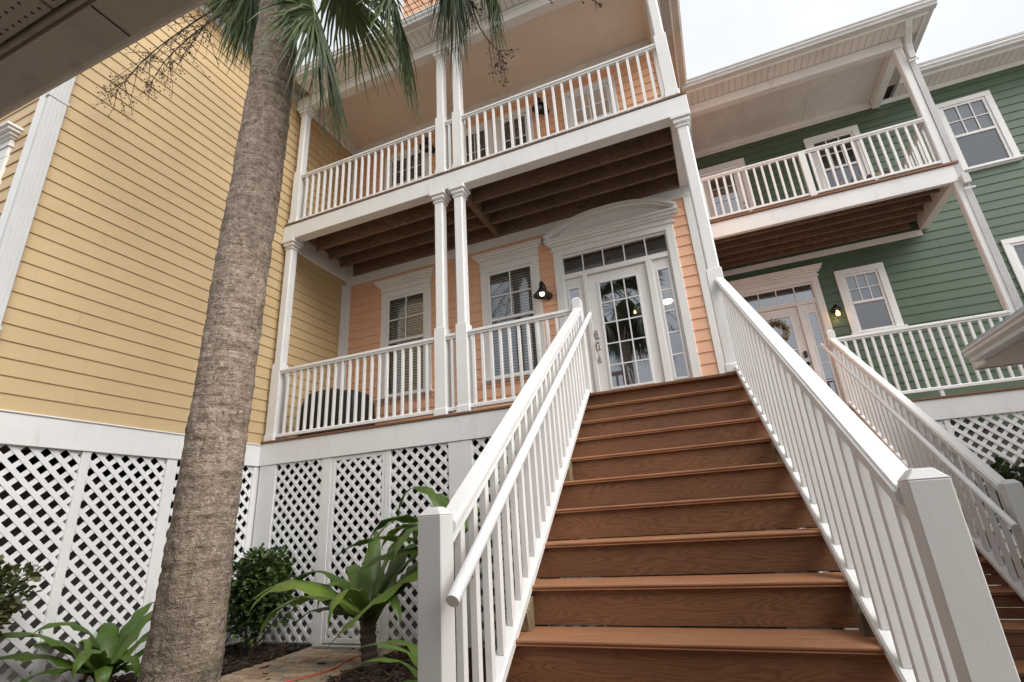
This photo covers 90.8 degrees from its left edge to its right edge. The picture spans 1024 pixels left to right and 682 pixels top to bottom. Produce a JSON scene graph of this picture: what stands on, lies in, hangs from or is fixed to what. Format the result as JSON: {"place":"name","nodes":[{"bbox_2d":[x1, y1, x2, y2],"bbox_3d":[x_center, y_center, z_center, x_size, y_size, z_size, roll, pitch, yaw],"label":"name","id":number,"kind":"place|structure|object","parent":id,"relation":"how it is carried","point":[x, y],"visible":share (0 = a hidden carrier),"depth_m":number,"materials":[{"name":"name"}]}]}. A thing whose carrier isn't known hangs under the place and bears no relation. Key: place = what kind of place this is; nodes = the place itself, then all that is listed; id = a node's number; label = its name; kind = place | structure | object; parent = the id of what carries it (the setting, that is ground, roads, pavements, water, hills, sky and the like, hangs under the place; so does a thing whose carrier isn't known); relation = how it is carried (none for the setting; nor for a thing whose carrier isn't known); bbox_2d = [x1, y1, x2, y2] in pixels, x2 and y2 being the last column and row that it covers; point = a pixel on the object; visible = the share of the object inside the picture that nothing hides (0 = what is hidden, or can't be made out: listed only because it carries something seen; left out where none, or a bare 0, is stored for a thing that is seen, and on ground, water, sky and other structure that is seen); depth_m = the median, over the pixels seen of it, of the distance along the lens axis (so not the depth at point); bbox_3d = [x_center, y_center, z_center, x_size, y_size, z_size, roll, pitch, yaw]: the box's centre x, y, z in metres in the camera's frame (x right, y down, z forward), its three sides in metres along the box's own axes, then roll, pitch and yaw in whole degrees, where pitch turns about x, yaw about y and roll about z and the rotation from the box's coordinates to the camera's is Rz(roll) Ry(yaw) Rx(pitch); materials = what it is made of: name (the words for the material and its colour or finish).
{"place":"outdoors","nodes":[
{"label":"outdoors","id":0,"kind":"place"},
{"bbox_2d":[0,0,209,118],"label":"roof eave","id":1,"kind":"structure","parent":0,"point":[46,46],"depth_m":1.53,"materials":[{"name":"white wood"}]},
{"bbox_2d":[221,647,398,681],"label":"brick path","id":2,"kind":"structure","parent":0,"point":[299,664],"depth_m":4.57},
{"bbox_2d":[284,655,360,681],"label":"edging","id":3,"kind":"object","parent":2,"relation":"on","point":[322,671],"visible":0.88,"depth_m":4.29,"materials":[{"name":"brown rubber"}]},
{"bbox_2d":[312,644,384,650],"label":"gate sill","id":4,"kind":"structure","parent":2,"relation":"on","point":[337,647],"depth_m":5.18,"materials":[{"name":"concrete"}]},
{"bbox_2d":[0,585,1023,681],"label":"ground","id":5,"kind":"structure","parent":0,"point":[12,676],"depth_m":5.82,"materials":[{"name":"brown soil"}]},
{"bbox_2d":[0,2,375,681],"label":"yellow house","id":6,"kind":"structure","parent":5,"relation":"on","point":[110,224],"depth_m":5.26,"materials":[{"name":"yellow wood"}]},
{"bbox_2d":[0,121,23,183],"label":"window","id":7,"kind":"structure","parent":6,"relation":"in","point":[9,131],"depth_m":4.86,"materials":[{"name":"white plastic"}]},
{"bbox_2d":[68,641,496,681],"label":"mulch bed","id":8,"kind":"object","parent":5,"relation":"on","point":[284,651],"visible":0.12,"depth_m":4.65,"materials":[{"name":"brown wood"}]},
{"bbox_2d":[0,554,44,635],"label":"bush","id":9,"kind":"object","parent":8,"relation":"on","point":[9,603],"visible":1,"depth_m":3.72,"materials":[{"name":"green plant"}]},
{"bbox_2d":[0,601,154,681],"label":"strap leaf plant","id":10,"kind":"object","parent":8,"relation":"on","point":[103,655],"visible":0.84,"depth_m":4.11,"materials":[{"name":"green plant"}]},
{"bbox_2d":[226,542,298,659],"bbox_3d":[-2.673,2.708,5.306,0.990,1.100,0.870,-11,-21,20],"label":"round bush","id":11,"kind":"object","parent":8,"relation":"on","point":[256,575],"visible":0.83,"depth_m":5.13,"materials":[{"name":"green plant"}]},
{"bbox_2d":[246,517,417,674],"bbox_3d":[-1.401,2.245,4.541,2.131,1.289,1.353,-11,-21,20],"label":"cane plant","id":12,"kind":"object","parent":8,"relation":"on","point":[361,590],"visible":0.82,"depth_m":4.46,"materials":[{"name":"green plant"}]},
{"bbox_2d":[92,0,601,681],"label":"palm tree","id":13,"kind":"object","parent":8,"relation":"on","point":[186,636],"visible":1,"depth_m":3.47,"materials":[{"name":"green plant"}]},
{"bbox_2d":[321,486,510,655],"bbox_3d":[-0.803,2.001,4.306,1.624,1.514,1.183,7,-22,-28],"label":"cane plant","id":14,"kind":"object","parent":8,"relation":"on","point":[439,500],"visible":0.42,"depth_m":4.33,"materials":[{"name":"green plant"}]},
{"bbox_2d":[354,639,485,681],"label":"strap leaf plant","id":15,"kind":"object","parent":8,"relation":"on","point":[413,652],"visible":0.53,"depth_m":2.71,"materials":[{"name":"green plant"}]},
{"bbox_2d":[242,0,797,650],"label":"peach house","id":16,"kind":"structure","parent":5,"relation":"on","point":[478,226],"depth_m":6.95,"materials":[{"name":"white wood"}]},
{"bbox_2d":[299,388,374,436],"bbox_3d":[-2.464,1.065,7.139,0.992,0.792,0.553,-11,-21,20],"label":"covered grill","id":17,"kind":"object","parent":16,"relation":"on","point":[337,408],"visible":0.41,"depth_m":6.93,"materials":[{"name":"black fabric"}]},
{"bbox_2d":[373,267,434,401],"bbox_3d":[-1.536,0.023,8.147,1.315,2.047,0.877,-11,-21,20],"label":"window","id":18,"kind":"structure","parent":16,"relation":"in","point":[406,315],"depth_m":8.02,"materials":[{"name":"white plastic"}]},
{"bbox_2d":[384,146,428,189],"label":"window","id":19,"kind":"structure","parent":16,"relation":"in","point":[419,153],"depth_m":9.04,"materials":[{"name":"white plastic"}]},
{"bbox_2d":[419,137,434,152],"bbox_3d":[-1.462,-3.419,8.704,0.256,0.251,0.313,-11,-21,20],"label":"wall lamp","id":20,"kind":"object","parent":16,"relation":"attached to","point":[427,145],"visible":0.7,"depth_m":8.68,"materials":[{"name":"black metal"}]},
{"bbox_2d":[466,120,517,161],"bbox_3d":[-0.464,-2.685,8.613,1.070,1.870,0.827,-11,-21,20],"label":"window","id":21,"kind":"structure","parent":16,"relation":"in","point":[489,123],"depth_m":8.56,"materials":[{"name":"white plastic"}]},
{"bbox_2d":[471,238,546,384],"bbox_3d":[0.122,-0.302,7.542,1.325,2.050,0.877,-11,-21,20],"label":"window","id":22,"kind":"structure","parent":16,"relation":"in","point":[509,276],"depth_m":7.42,"materials":[{"name":"white plastic"}]},
{"bbox_2d":[495,105,534,151],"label":"window","id":23,"kind":"structure","parent":16,"relation":"in","point":[523,110],"depth_m":8.32,"materials":[{"name":"white plastic"}]},
{"bbox_2d":[532,97,548,115],"bbox_3d":[0.443,-3.763,8.000,0.256,0.251,0.313,-11,-21,20],"label":"wall lamp","id":24,"kind":"object","parent":16,"relation":"attached to","point":[540,103],"visible":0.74,"depth_m":7.98,"materials":[{"name":"black metal"}]},
{"bbox_2d":[533,281,552,299],"bbox_3d":[0.419,-0.728,7.004,0.256,0.251,0.313,-11,-21,20],"label":"wall lamp","id":25,"kind":"object","parent":16,"relation":"attached to","point":[541,292],"visible":1,"depth_m":6.98,"materials":[{"name":"black metal"}]},
{"bbox_2d":[561,76,618,127],"bbox_3d":[1.223,-3.373,7.725,0.845,1.380,0.054,-11,-21,20],"label":"window","id":26,"kind":"structure","parent":16,"relation":"in","point":[605,83],"depth_m":7.84,"materials":[{"name":"white plastic"}]},
{"bbox_2d":[563,232,667,276],"bbox_3d":[1.399,-1.168,6.938,1.489,0.355,0.038,-11,-21,20],"label":"transom window","id":27,"kind":"structure","parent":16,"relation":"in","point":[623,243],"depth_m":6.92,"materials":[{"name":"white plastic"}]},
{"bbox_2d":[587,263,664,390],"bbox_3d":[1.461,-0.062,6.518,0.793,1.962,0.115,-11,-21,20],"label":"entry door","id":28,"kind":"structure","parent":16,"relation":"in","point":[639,271],"depth_m":6.59,"materials":[{"name":"white wood"}]},
{"bbox_2d":[418,277,1020,681],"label":"front staircase","id":29,"kind":"structure","parent":5,"relation":"on","point":[776,433],"depth_m":2.30,"materials":[{"name":"wood"}]},
{"bbox_2d":[789,330,1023,681],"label":"side staircase","id":30,"kind":"structure","parent":5,"relation":"on","point":[873,399],"depth_m":4.05,"materials":[{"name":"white wood"}]},
{"bbox_2d":[961,306,1023,369],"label":"shed roof","id":31,"kind":"structure","parent":5,"relation":"on","point":[1000,344],"depth_m":4.43,"materials":[{"name":"wood"}]},
{"bbox_2d":[973,456,1023,532],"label":"side bush","id":32,"kind":"object","parent":5,"relation":"on","point":[1005,471],"visible":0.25,"depth_m":4.32,"materials":[{"name":"green plant"}]},
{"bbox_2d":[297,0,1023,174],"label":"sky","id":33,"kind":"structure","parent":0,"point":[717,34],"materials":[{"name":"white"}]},
{"bbox_2d":[681,0,1023,585],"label":"green house","id":34,"kind":"structure","parent":0,"point":[912,264],"depth_m":8.10,"materials":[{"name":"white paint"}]},
{"bbox_2d":[698,158,753,217],"bbox_3d":[4.238,-2.385,9.949,0.960,1.910,1.050,-11,-21,20],"label":"balcony door","id":35,"kind":"structure","parent":34,"relation":"in","point":[738,163],"depth_m":9.78,"materials":[{"name":"white paint"}]},
{"bbox_2d":[742,282,814,310],"bbox_3d":[4.451,-0.706,8.773,1.444,0.355,0.038,-11,-21,20],"label":"transom window","id":36,"kind":"structure","parent":34,"relation":"in","point":[804,284],"depth_m":8.70,"materials":[{"name":"white plastic"}]},
{"bbox_2d":[758,307,813,370],"bbox_3d":[4.517,0.401,8.355,0.785,1.962,0.109,-11,-21,20],"label":"entry door","id":37,"kind":"structure","parent":34,"relation":"in","point":[792,312],"depth_m":8.49,"materials":[{"name":"white wood"}]},
{"bbox_2d":[767,318,790,340],"bbox_3d":[4.454,-0.177,8.501,0.460,0.442,0.106,-11,-21,20],"label":"wreath","id":38,"kind":"object","parent":37,"relation":"attached to","point":[786,332],"visible":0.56,"depth_m":8.48,"materials":[{"name":"plant"}]},
{"bbox_2d":[831,304,842,317],"bbox_3d":[5.284,-0.477,8.205,0.150,0.229,0.195,-11,-21,20],"label":"lantern","id":39,"kind":"object","parent":34,"relation":"attached to","point":[835,308],"visible":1,"depth_m":8.16,"materials":[{"name":"brown metal"}]},
{"bbox_2d":[803,124,874,189],"bbox_3d":[5.965,-2.983,9.248,1.260,1.520,0.827,-11,-21,20],"label":"window","id":40,"kind":"structure","parent":34,"relation":"in","point":[850,131],"depth_m":9.21,"materials":[{"name":"white paint"}]},
{"bbox_2d":[833,262,907,334],"bbox_3d":[5.897,-0.551,8.471,1.100,1.215,0.827,-11,-21,20],"label":"window","id":41,"kind":"structure","parent":34,"relation":"in","point":[866,293],"depth_m":8.20,"materials":[{"name":"white paint"}]},
{"bbox_2d":[935,90,1023,172],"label":"window","id":42,"kind":"structure","parent":34,"relation":"in","point":[980,137],"depth_m":8.46,"materials":[{"name":"white paint"}]},
{"bbox_2d":[1000,236,1023,294],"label":"window","id":43,"kind":"structure","parent":34,"relation":"in","point":[1013,248],"depth_m":7.61,"materials":[{"name":"white paint"}]},
{"bbox_2d":[840,170,893,184],"bbox_3d":[5.529,-2.343,7.873,0.712,0.342,0.382,-11,-21,20],"label":"cane bench","id":44,"kind":"object","parent":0,"point":[870,176],"visible":0.16,"depth_m":7.74,"materials":[{"name":"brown wood"}]}
]}

